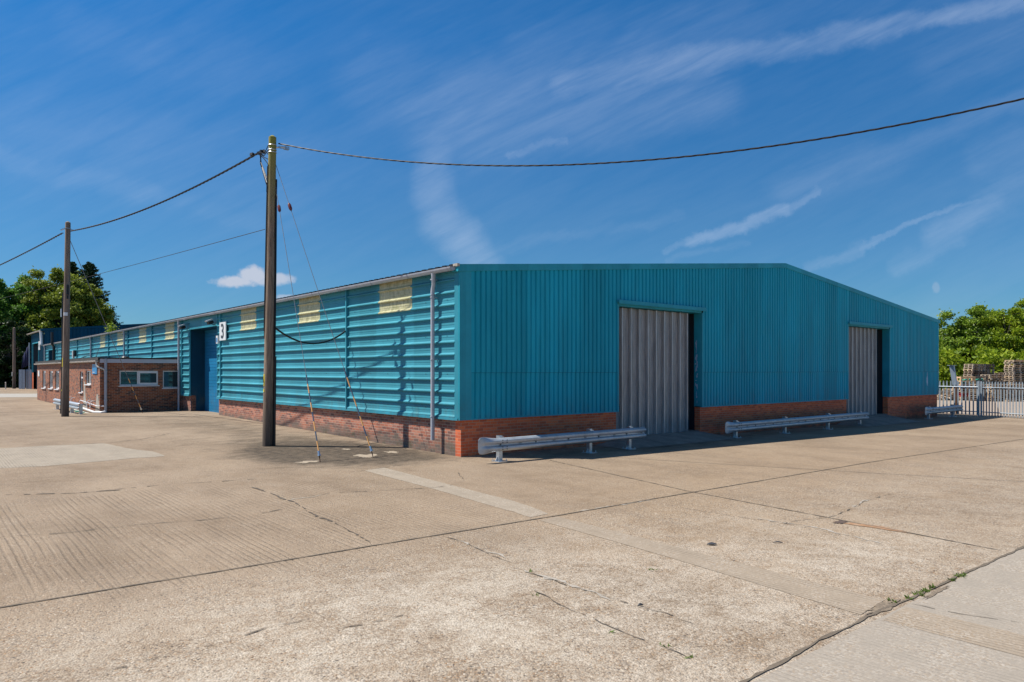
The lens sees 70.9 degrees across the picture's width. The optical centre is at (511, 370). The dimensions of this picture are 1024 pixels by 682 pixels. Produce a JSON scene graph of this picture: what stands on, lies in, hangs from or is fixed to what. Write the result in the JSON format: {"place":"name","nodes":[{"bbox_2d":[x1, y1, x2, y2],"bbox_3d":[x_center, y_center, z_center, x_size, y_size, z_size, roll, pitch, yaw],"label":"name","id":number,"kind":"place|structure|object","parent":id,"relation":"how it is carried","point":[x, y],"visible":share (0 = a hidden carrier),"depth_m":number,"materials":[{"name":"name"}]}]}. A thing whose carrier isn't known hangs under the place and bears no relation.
{"place":"outdoors","nodes":[
{"label":"outdoors","id":0,"kind":"place"},
{"bbox_2d":[0,387,1023,681],"bbox_3d":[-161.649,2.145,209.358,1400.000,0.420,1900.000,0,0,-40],"label":"concrete yard","id":1,"kind":"structure","parent":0,"point":[478,615],"depth_m":8.61,"materials":[{"name":"concrete"}]},
{"bbox_2d":[0,322,11,387],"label":"broadleaf tree","id":2,"kind":"object","parent":1,"relation":"on","point":[5,351],"visible":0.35,"depth_m":86.67,"materials":[{"name":"green plant"}]},
{"bbox_2d":[12,327,15,388],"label":"telegraph pole","id":3,"kind":"object","parent":1,"relation":"on","point":[14,365],"visible":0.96,"depth_m":80.35,"materials":[{"name":"brown wood"}]},
{"bbox_2d":[0,346,30,385],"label":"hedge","id":4,"kind":"object","parent":1,"relation":"on","point":[1,350],"visible":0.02,"depth_m":88.55,"materials":[{"name":"green plant"}]},
{"bbox_2d":[0,318,34,387],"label":"broadleaf tree","id":5,"kind":"object","parent":1,"relation":"on","point":[10,324],"visible":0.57,"depth_m":84.98,"materials":[{"name":"green plant"}]},
{"bbox_2d":[4,330,32,386],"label":"broadleaf tree","id":6,"kind":"object","parent":1,"relation":"on","point":[9,361],"visible":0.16,"depth_m":84.95,"materials":[{"name":"green plant"}]},
{"bbox_2d":[0,394,36,396],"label":"road","id":7,"kind":"structure","parent":1,"relation":"on","point":[18,395],"depth_m":58.21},
{"bbox_2d":[0,278,44,355],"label":"broadleaf tree","id":8,"kind":"object","parent":1,"relation":"on","point":[21,288],"visible":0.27,"depth_m":95.33,"materials":[{"name":"green plant"}]},
{"bbox_2d":[19,369,31,388],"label":"solid gate","id":9,"kind":"structure","parent":1,"relation":"on","point":[21,379],"depth_m":78.97,"materials":[{"name":"metal"}]},
{"bbox_2d":[22,343,29,388],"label":"flagpole","id":10,"kind":"object","parent":1,"relation":"on","point":[26,359],"visible":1,"depth_m":79.28,"materials":[{"name":"metal"}]},
{"bbox_2d":[0,273,61,344],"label":"broadleaf tree","id":11,"kind":"object","parent":1,"relation":"on","point":[12,310],"visible":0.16,"depth_m":95.29,"materials":[{"name":"green plant"}]},
{"bbox_2d":[0,264,113,336],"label":"broadleaf tree","id":12,"kind":"object","parent":1,"relation":"on","point":[54,294],"visible":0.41,"depth_m":96.18,"materials":[{"name":"green plant"}]},
{"bbox_2d":[60,221,73,416],"bbox_3d":[-18.762,-2.124,30.301,0.610,8.322,0.290,0,0,14],"label":"telegraph pole","id":13,"kind":"object","parent":1,"relation":"on","point":[65,360],"visible":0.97,"depth_m":30.23,"materials":[{"name":"brown wood"}]},
{"bbox_2d":[70,240,142,412],"bbox_3d":[-17.818,-1.745,31.750,0.076,7.489,3.297,0,0,29],"label":"guy wire","id":14,"kind":"object","parent":13,"relation":"attached to","point":[107,328],"visible":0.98,"depth_m":31.79,"materials":[{"name":"metal"}]},
{"bbox_2d":[53,398,82,413],"bbox_3d":[-21.609,1.745,35.051,0.350,0.580,7.300,0,0,-40],"label":"crash barrier","id":15,"kind":"object","parent":1,"relation":"on","point":[73,406],"visible":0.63,"depth_m":33.57,"materials":[{"name":"metal"}]},
{"bbox_2d":[70,261,80,276],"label":"conifer tree","id":16,"kind":"object","parent":1,"relation":"on","point":[73,268],"visible":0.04,"depth_m":110.69,"materials":[{"name":"green plant"}]},
{"bbox_2d":[0,443,163,467],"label":"concrete patch","id":17,"kind":"object","parent":1,"relation":"on","point":[33,456],"visible":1,"depth_m":17.53,"materials":[{"name":"concrete"}]},
{"bbox_2d":[60,283,114,326],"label":"broadleaf tree","id":18,"kind":"object","parent":1,"relation":"on","point":[91,311],"visible":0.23,"depth_m":99.67,"materials":[{"name":"green plant"}]},
{"bbox_2d":[27,323,149,388],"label":"warehouse","id":19,"kind":"structure","parent":1,"relation":"on","point":[43,336],"depth_m":74.70,"materials":[{"name":"blue metal"}]},
{"bbox_2d":[34,344,37,388],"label":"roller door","id":20,"kind":"structure","parent":19,"relation":"in","point":[35,345],"depth_m":78.63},
{"bbox_2d":[77,261,123,324],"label":"conifer tree","id":21,"kind":"object","parent":1,"relation":"on","point":[91,270],"visible":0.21,"depth_m":107.55,"materials":[{"name":"green plant"}]},
{"bbox_2d":[34,357,180,412],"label":"office building","id":22,"kind":"structure","parent":1,"relation":"on","point":[153,382],"depth_m":35.02,"materials":[{"name":"brown brick"}]},
{"bbox_2d":[41,371,45,388],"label":"window","id":23,"kind":"structure","parent":22,"relation":"in","point":[44,372],"depth_m":47.56,"materials":[{"name":"white plastic"}]},
{"bbox_2d":[48,371,52,389],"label":"window","id":24,"kind":"structure","parent":22,"relation":"in","point":[51,372],"depth_m":45.22,"materials":[{"name":"white plastic"}]},
{"bbox_2d":[54,371,58,389],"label":"window","id":25,"kind":"structure","parent":22,"relation":"in","point":[57,372],"depth_m":43.67,"materials":[{"name":"white plastic"}]},
{"bbox_2d":[78,371,82,393],"bbox_3d":[-22.222,0.608,37.179,0.180,1.125,0.950,0,0,-40],"label":"window","id":26,"kind":"structure","parent":22,"relation":"in","point":[81,371],"depth_m":37.34,"materials":[{"name":"white plastic"}]},
{"bbox_2d":[69,397,105,412],"bbox_3d":[-21.695,1.758,36.257,0.540,0.650,7.782,0,0,-42],"label":"waste pipework","id":27,"kind":"object","parent":22,"relation":"attached to","point":[89,410],"visible":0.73,"depth_m":34.38,"materials":[{"name":"white plastic"}]},
{"bbox_2d":[84,371,90,385],"bbox_3d":[-21.019,0.368,35.741,0.180,0.725,1.500,0,0,-40],"label":"window","id":28,"kind":"structure","parent":22,"relation":"in","point":[88,372],"depth_m":35.88,"materials":[{"name":"white plastic"}]},
{"bbox_2d":[92,364,96,373],"bbox_3d":[-19.928,-0.070,34.371,0.034,0.470,1.100,0,0,-40],"label":"wall sign","id":29,"kind":"object","parent":22,"relation":"attached to","point":[94,369],"visible":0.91,"depth_m":34.35,"materials":[{"name":"blue paint"}]},
{"bbox_2d":[118,371,159,386],"bbox_3d":[-17.941,0.380,34.625,1.790,0.760,0.180,0,0,-40],"label":"window","id":30,"kind":"structure","parent":22,"relation":"in","point":[144,378],"depth_m":34.64,"materials":[{"name":"white plastic"}]},
{"bbox_2d":[162,371,177,388],"bbox_3d":[-16.829,0.450,35.556,0.890,0.900,0.180,0,0,-40],"label":"window","id":31,"kind":"structure","parent":22,"relation":"in","point":[170,378],"depth_m":35.58,"materials":[{"name":"white plastic"}]},
{"bbox_2d":[6,480,231,494],"bbox_3d":[-7.214,2.102,12.800,5.096,0.012,0.534,0,0,-23],"label":"slab joint","id":32,"kind":"object","parent":1,"relation":"on","point":[101,490],"visible":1,"depth_m":12.44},
{"bbox_2d":[1,509,279,536],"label":"slab crack","id":33,"kind":"object","parent":1,"relation":"on","point":[136,524],"visible":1,"depth_m":9.82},
{"bbox_2d":[112,619,303,668],"bbox_3d":[-2.277,2.107,5.596,0.083,0.001,1.532,0,0,44],"label":"slab crack","id":34,"kind":"object","parent":1,"relation":"on","point":[220,642],"visible":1,"depth_m":5.77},
{"bbox_2d":[250,135,288,446],"bbox_3d":[-6.727,-2.136,19.777,1.211,8.598,0.420,0,0,18],"label":"telegraph pole","id":35,"kind":"object","parent":1,"relation":"on","point":[269,407],"visible":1,"depth_m":19.60,"materials":[{"name":"brown wood"}]},
{"bbox_2d":[0,229,264,298],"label":"phone wire","id":36,"kind":"object","parent":35,"relation":"attached to","point":[156,258],"visible":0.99,"depth_m":25.59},
{"bbox_2d":[71,151,259,231],"bbox_3d":[-13.225,-5.962,25.850,17.083,0.425,0.062,0,0,43],"label":"overhead cable","id":37,"kind":"object","parent":35,"relation":"attached to","point":[223,172],"visible":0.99,"depth_m":23.69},
{"bbox_2d":[276,190,320,461],"bbox_3d":[-5.425,-1.441,18.081,0.090,7.195,3.849,0,0,-33],"label":"guy wire","id":38,"kind":"object","parent":35,"relation":"attached to","point":[279,210],"visible":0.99,"depth_m":17.41,"materials":[{"name":"metal"}]},
{"bbox_2d":[275,328,345,343],"bbox_3d":[-5.784,-0.993,20.847,0.052,0.462,2.687,0,0,31],"label":"service cable","id":39,"kind":"object","parent":35,"relation":"attached to","point":[284,334],"visible":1,"depth_m":20.67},
{"bbox_2d":[276,166,373,457],"bbox_3d":[-4.898,-1.741,18.534,3.903,7.794,0.090,0,0,37],"label":"guy wire","id":40,"kind":"object","parent":35,"relation":"attached to","point":[290,209],"visible":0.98,"depth_m":18.08,"materials":[{"name":"metal"}]},
{"bbox_2d":[278,98,1023,166],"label":"overhead cable","id":41,"kind":"object","parent":35,"relation":"attached to","point":[975,109],"visible":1,"depth_m":14.90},
{"bbox_2d":[252,487,369,541],"bbox_3d":[-3.168,2.107,10.974,0.173,0.001,5.182,0,0,-35],"label":"slab crack","id":42,"kind":"object","parent":1,"relation":"on","point":[310,512],"visible":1,"depth_m":10.65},
{"bbox_2d":[353,454,378,457],"bbox_3d":[-3.613,2.092,17.711,0.616,0.008,0.722,0,0,14],"label":"bare patch","id":43,"kind":"object","parent":1,"relation":"on","point":[366,456],"visible":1,"depth_m":17.73,"materials":[{"name":"concrete"}]},
{"bbox_2d":[365,467,547,516],"bbox_3d":[-1.266,2.111,13.040,0.551,0.001,6.141,0,0,-35],"label":"concrete strip","id":44,"kind":"object","parent":1,"relation":"on","point":[509,505],"visible":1,"depth_m":12.36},
{"bbox_2d":[42,263,939,456],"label":"warehouse","id":45,"kind":"structure","parent":1,"relation":"on","point":[458,359],"depth_m":22.89,"materials":[{"name":"teal metal"}]},
{"bbox_2d":[51,332,56,359],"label":"flue pipe","id":46,"kind":"object","parent":45,"relation":"attached to","point":[53,346],"visible":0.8,"depth_m":65.39,"materials":[{"name":"metal"}]},
{"bbox_2d":[104,321,118,331],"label":"gutter weed","id":47,"kind":"object","parent":45,"relation":"on","point":[110,328],"visible":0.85,"depth_m":46.96,"materials":[{"name":"green plant"}]},
{"bbox_2d":[205,329,218,412],"bbox_3d":[-13.586,0.005,33.334,0.014,3.920,4.030,0,0,-40],"label":"roller door","id":48,"kind":"structure","parent":45,"relation":"in","point":[211,403],"depth_m":34.11,"materials":[{"name":"blue paint"}]},
{"bbox_2d":[219,322,226,340],"bbox_3d":[-12.268,-1.670,30.532,0.051,0.770,0.780,0,0,-40],"label":"number sign","id":49,"kind":"object","parent":45,"relation":"attached to","point":[222,330],"visible":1,"depth_m":30.49,"materials":[{"name":"white paint"}]},
{"bbox_2d":[616,308,622,428],"bbox_3d":[3.126,0.065,21.478,0.397,3.900,0.118,0,0,-40],"label":"door leaf","id":50,"kind":"structure","parent":45,"relation":"in","point":[619,415],"depth_m":21.56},
{"bbox_2d":[623,308,631,427],"bbox_3d":[3.433,0.065,21.736,0.397,3.900,0.118,0,0,-40],"label":"door leaf","id":51,"kind":"structure","parent":45,"relation":"in","point":[625,310],"depth_m":21.76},
{"bbox_2d":[632,309,639,427],"bbox_3d":[3.741,0.065,21.993,0.397,3.900,0.118,0,0,-40],"label":"door leaf","id":52,"kind":"structure","parent":45,"relation":"in","point":[635,312],"depth_m":22.05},
{"bbox_2d":[640,309,648,434],"bbox_3d":[4.049,0.065,22.251,0.397,3.900,0.118,0,0,-40],"label":"door leaf","id":53,"kind":"structure","parent":45,"relation":"in","point":[644,314],"depth_m":22.33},
{"bbox_2d":[649,310,656,433],"bbox_3d":[4.356,0.065,22.508,0.397,3.900,0.118,0,0,-40],"label":"door leaf","id":54,"kind":"structure","parent":45,"relation":"in","point":[652,314],"depth_m":22.57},
{"bbox_2d":[657,311,664,433],"bbox_3d":[4.664,0.065,22.765,0.397,3.900,0.118,0,0,-40],"label":"door leaf","id":55,"kind":"structure","parent":45,"relation":"in","point":[660,314],"depth_m":22.83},
{"bbox_2d":[665,311,672,432],"bbox_3d":[4.972,0.065,23.023,0.397,3.900,0.118,0,0,-40],"label":"door leaf","id":56,"kind":"structure","parent":45,"relation":"in","point":[668,315],"depth_m":23.08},
{"bbox_2d":[673,312,679,431],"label":"door leaf","id":57,"kind":"structure","parent":45,"relation":"in","point":[676,316],"depth_m":23.36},
{"bbox_2d":[680,313,687,431],"bbox_3d":[5.587,0.065,23.537,0.397,3.900,0.118,0,0,-40],"label":"door leaf","id":58,"kind":"structure","parent":45,"relation":"in","point":[683,316],"depth_m":23.57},
{"bbox_2d":[848,327,852,412],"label":"door leaf","id":59,"kind":"structure","parent":45,"relation":"in","point":[850,401],"depth_m":31.09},
{"bbox_2d":[853,327,856,412],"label":"door leaf","id":60,"kind":"structure","parent":45,"relation":"in","point":[854,328],"depth_m":31.35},
{"bbox_2d":[857,328,860,410],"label":"door leaf","id":61,"kind":"structure","parent":45,"relation":"in","point":[858,329],"depth_m":31.60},
{"bbox_2d":[861,328,864,411],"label":"door leaf","id":62,"kind":"structure","parent":45,"relation":"in","point":[862,329],"depth_m":31.85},
{"bbox_2d":[865,328,868,412],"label":"door leaf","id":63,"kind":"structure","parent":45,"relation":"in","point":[866,329],"depth_m":32.08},
{"bbox_2d":[869,329,872,414],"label":"door leaf","id":64,"kind":"structure","parent":45,"relation":"in","point":[870,330],"depth_m":32.35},
{"bbox_2d":[873,329,876,413],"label":"door leaf","id":65,"kind":"structure","parent":45,"relation":"in","point":[874,330],"depth_m":32.60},
{"bbox_2d":[1,439,1019,606],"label":"expansion joint","id":66,"kind":"object","parent":1,"relation":"on","point":[415,538],"visible":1,"depth_m":8.77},
{"bbox_2d":[478,426,645,461],"bbox_3d":[1.405,1.833,18.192,5.780,0.636,0.335,0,0,-40],"label":"crash barrier","id":67,"kind":"object","parent":1,"relation":"on","point":[498,444],"visible":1,"depth_m":17.82,"materials":[{"name":"metal"}]},
{"bbox_2d":[524,570,610,600],"bbox_3d":[0.540,2.110,7.133,0.129,0.001,1.290,0,0,-40],"label":"spalled edge","id":68,"kind":"object","parent":1,"relation":"on","point":[564,581],"visible":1,"depth_m":7.20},
{"bbox_2d":[536,591,686,656],"bbox_3d":[0.731,2.107,6.096,0.079,0.001,2.007,0,0,-34],"label":"slab crack","id":69,"kind":"object","parent":1,"relation":"on","point":[608,625],"visible":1,"depth_m":5.92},
{"bbox_2d":[595,430,745,447],"bbox_3d":[4.859,2.200,22.284,5.930,0.430,1.850,0,0,-40],"label":"door ramp","id":70,"kind":"structure","parent":1,"relation":"on","point":[674,438],"depth_m":21.88,"materials":[{"name":"concrete"}]},
{"bbox_2d":[540,517,883,613],"bbox_3d":[1.917,2.111,8.370,0.561,0.001,4.786,0,0,-34],"label":"concrete strip","id":71,"kind":"object","parent":1,"relation":"on","point":[854,602],"visible":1,"depth_m":7.53,"materials":[{"name":"concrete"}]},
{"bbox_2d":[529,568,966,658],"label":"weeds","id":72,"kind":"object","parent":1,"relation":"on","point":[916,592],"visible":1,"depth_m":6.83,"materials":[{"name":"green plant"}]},
{"bbox_2d":[551,460,997,549],"bbox_3d":[3.194,2.112,12.690,0.278,0.010,9.884,0,0,-29],"label":"expansion joint","id":73,"kind":"object","parent":1,"relation":"on","point":[797,511],"visible":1,"depth_m":10.61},
{"bbox_2d":[725,411,868,437],"bbox_3d":[11.012,1.944,26.583,11.187,0.638,0.539,0,0,-41],"label":"crash barrier","id":74,"kind":"object","parent":1,"relation":"on","point":[735,427],"visible":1,"depth_m":25.40,"materials":[{"name":"metal"}]},
{"bbox_2d":[758,518,879,542],"bbox_3d":[4.076,2.110,9.598,0.200,0.001,1.804,0,0,-35],"label":"spalled edge","id":75,"kind":"object","parent":1,"relation":"on","point":[826,529],"visible":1,"depth_m":9.55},
{"bbox_2d":[834,521,906,532],"bbox_3d":[4.899,2.108,9.723,1.089,0.001,0.179,0,0,45],"label":"rust stain","id":76,"kind":"object","parent":1,"relation":"on","point":[879,527],"visible":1,"depth_m":9.73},
{"bbox_2d":[837,413,922,426],"bbox_3d":[15.951,2.200,31.530,5.850,0.430,1.900,0,0,-40],"label":"door ramp","id":77,"kind":"structure","parent":1,"relation":"on","point":[878,419],"depth_m":30.94,"materials":[{"name":"concrete"}]},
{"bbox_2d":[739,545,1023,681],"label":"expansion joint","id":78,"kind":"object","parent":1,"relation":"on","point":[782,661],"visible":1,"depth_m":5.95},
{"bbox_2d":[865,599,899,614],"bbox_3d":[3.318,2.108,6.427,0.717,0.001,0.152,0,0,-40],"label":"joint debris","id":79,"kind":"object","parent":1,"relation":"on","point":[880,605],"visible":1,"depth_m":6.43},
{"bbox_2d":[753,548,1023,681],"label":"concrete slab","id":80,"kind":"structure","parent":1,"relation":"on","point":[880,650],"depth_m":5.47,"materials":[{"name":"concrete"}]},
{"bbox_2d":[922,585,948,598],"bbox_3d":[4.041,2.108,6.857,0.730,0.001,0.061,0,0,-40],"label":"joint debris","id":81,"kind":"object","parent":80,"relation":"on","point":[933,593],"visible":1,"depth_m":6.87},
{"bbox_2d":[883,607,1023,656],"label":"concrete strip","id":82,"kind":"object","parent":80,"relation":"on","point":[988,637],"visible":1,"depth_m":5.85,"materials":[{"name":"concrete"}]},
{"bbox_2d":[925,404,962,418],"bbox_3d":[21.250,2.028,35.536,4.680,0.626,0.335,0,0,-40],"label":"crash barrier","id":83,"kind":"object","parent":1,"relation":"on","point":[952,409],"visible":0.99,"depth_m":35.30,"materials":[{"name":"metal"}]},
{"bbox_2d":[947,365,956,413],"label":"leaning column","id":84,"kind":"structure","parent":1,"relation":"on","point":[953,373],"depth_m":39.13,"materials":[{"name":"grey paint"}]},
{"bbox_2d":[939,381,979,415],"bbox_3d":[22.749,1.445,39.634,0.105,1.821,5.517,0,0,-33],"label":"palisade fence","id":85,"kind":"object","parent":1,"relation":"on","point":[977,411],"visible":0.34,"depth_m":38.05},
{"bbox_2d":[980,381,1023,417],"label":"palisade fence","id":86,"kind":"object","parent":1,"relation":"on","point":[1000,412],"visible":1,"depth_m":36.10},
{"bbox_2d":[0,0,1023,328],"label":"sky","id":87,"kind":"structure","parent":0,"point":[110,110],"materials":[{"name":"blue"}]},
{"bbox_2d":[964,371,985,372],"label":"wooden pallet","id":88,"kind":"object","parent":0,"point":[974,372],"visible":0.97,"depth_m":60.19,"materials":[{"name":"brown wood"}]},
{"bbox_2d":[963,369,984,370],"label":"wooden pallet","id":89,"kind":"object","parent":88,"relation":"on","point":[973,369],"visible":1,"depth_m":60.27,"materials":[{"name":"brown wood"}]},
{"bbox_2d":[964,367,985,368],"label":"wooden pallet","id":90,"kind":"object","parent":89,"relation":"on","point":[975,367],"visible":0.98,"depth_m":60.08,"materials":[{"name":"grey wood"}]},
{"bbox_2d":[964,364,985,365],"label":"wooden pallet","id":91,"kind":"object","parent":90,"relation":"on","point":[974,365],"visible":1,"depth_m":60.09,"materials":[{"name":"grey wood"}]},
{"bbox_2d":[937,395,1023,415],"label":"storage yard","id":92,"kind":"structure","parent":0,"point":[967,405],"depth_m":47.12,"materials":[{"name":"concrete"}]},
{"bbox_2d":[936,309,972,366],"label":"hawthorn tree","id":93,"kind":"object","parent":92,"relation":"on","point":[946,341],"visible":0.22,"depth_m":70.95,"materials":[{"name":"green plant"}]},
{"bbox_2d":[949,303,1000,361],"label":"hawthorn tree","id":94,"kind":"object","parent":92,"relation":"on","point":[972,331],"visible":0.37,"depth_m":70.00,"materials":[{"name":"green plant"}]},
{"bbox_2d":[958,301,993,332],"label":"broadleaf tree","id":95,"kind":"object","parent":92,"relation":"on","point":[983,307],"visible":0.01,"depth_m":75.28,"materials":[{"name":"green plant"}]},
{"bbox_2d":[939,347,1023,393],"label":"hedge","id":96,"kind":"object","parent":92,"relation":"on","point":[946,359],"visible":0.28,"depth_m":65.02,"materials":[{"name":"green plant"}]},
{"bbox_2d":[964,307,1023,363],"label":"broadleaf tree","id":97,"kind":"object","parent":92,"relation":"on","point":[1012,322],"visible":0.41,"depth_m":69.03,"materials":[{"name":"green plant"}]},
{"bbox_2d":[990,298,1023,359],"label":"broadleaf tree","id":98,"kind":"object","parent":92,"relation":"on","point":[1020,303],"visible":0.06,"depth_m":71.86,"materials":[{"name":"green plant"}]},
{"bbox_2d":[988,376,1003,377],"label":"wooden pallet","id":99,"kind":"object","parent":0,"point":[995,376],"visible":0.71,"depth_m":57.59,"materials":[{"name":"brown wood"}]},
{"bbox_2d":[980,374,1003,375],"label":"wooden pallet","id":100,"kind":"object","parent":99,"relation":"on","point":[991,374],"visible":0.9,"depth_m":58.05,"materials":[{"name":"grey wood"}]},
{"bbox_2d":[1004,362,1023,363],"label":"wooden pallet","id":101,"kind":"object","parent":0,"point":[1014,363],"visible":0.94,"depth_m":57.47,"materials":[{"name":"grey wood"}]},
{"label":"wooden pallet","id":102,"kind":"object","parent":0,"visible":0},
{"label":"wooden pallet","id":103,"kind":"object","parent":102,"relation":"on","visible":0},
{"bbox_2d":[957,376,975,385],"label":"slatted crate","id":104,"kind":"object","parent":103,"relation":"on","point":[967,379],"visible":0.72,"depth_m":56.55,"materials":[{"name":"brown wood"}]},
{"bbox_2d":[969,376,987,383],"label":"slatted crate","id":105,"kind":"object","parent":103,"relation":"on","point":[980,378],"visible":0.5,"depth_m":57.14,"materials":[{"name":"brown wood"}]},
{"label":"wooden pallet","id":106,"kind":"object","parent":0,"visible":0},
{"bbox_2d":[1004,380,1023,381],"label":"wooden pallet","id":107,"kind":"object","parent":106,"relation":"on","point":[1013,380],"visible":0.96,"depth_m":57.46,"materials":[{"name":"grey wood"}]},
{"bbox_2d":[1005,378,1023,379],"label":"wooden pallet","id":108,"kind":"object","parent":107,"relation":"on","point":[1014,378],"visible":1,"depth_m":57.24,"materials":[{"name":"grey wood"}]},
{"bbox_2d":[1004,376,1023,377],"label":"wooden pallet","id":109,"kind":"object","parent":108,"relation":"on","point":[1013,376],"visible":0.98,"depth_m":57.23,"materials":[{"name":"brown wood"}]},
{"bbox_2d":[1005,373,1023,374],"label":"wooden pallet","id":110,"kind":"object","parent":109,"relation":"on","point":[1015,374],"visible":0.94,"depth_m":57.04,"materials":[{"name":"grey wood"}]},
{"bbox_2d":[1004,371,1023,372],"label":"wooden pallet","id":111,"kind":"object","parent":110,"relation":"on","point":[1014,372],"visible":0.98,"depth_m":57.46,"materials":[{"name":"grey wood"}]},
{"bbox_2d":[1004,369,1023,370],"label":"wooden pallet","id":112,"kind":"object","parent":111,"relation":"on","point":[1014,369],"visible":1,"depth_m":57.47,"materials":[{"name":"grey wood"}]},
{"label":"telegraph pole","id":113,"kind":"object","parent":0,"visible":0},
{"bbox_2d":[0,233,62,265],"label":"overhead cable","id":114,"kind":"object","parent":113,"relation":"attached to","point":[31,249],"visible":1,"depth_m":35.76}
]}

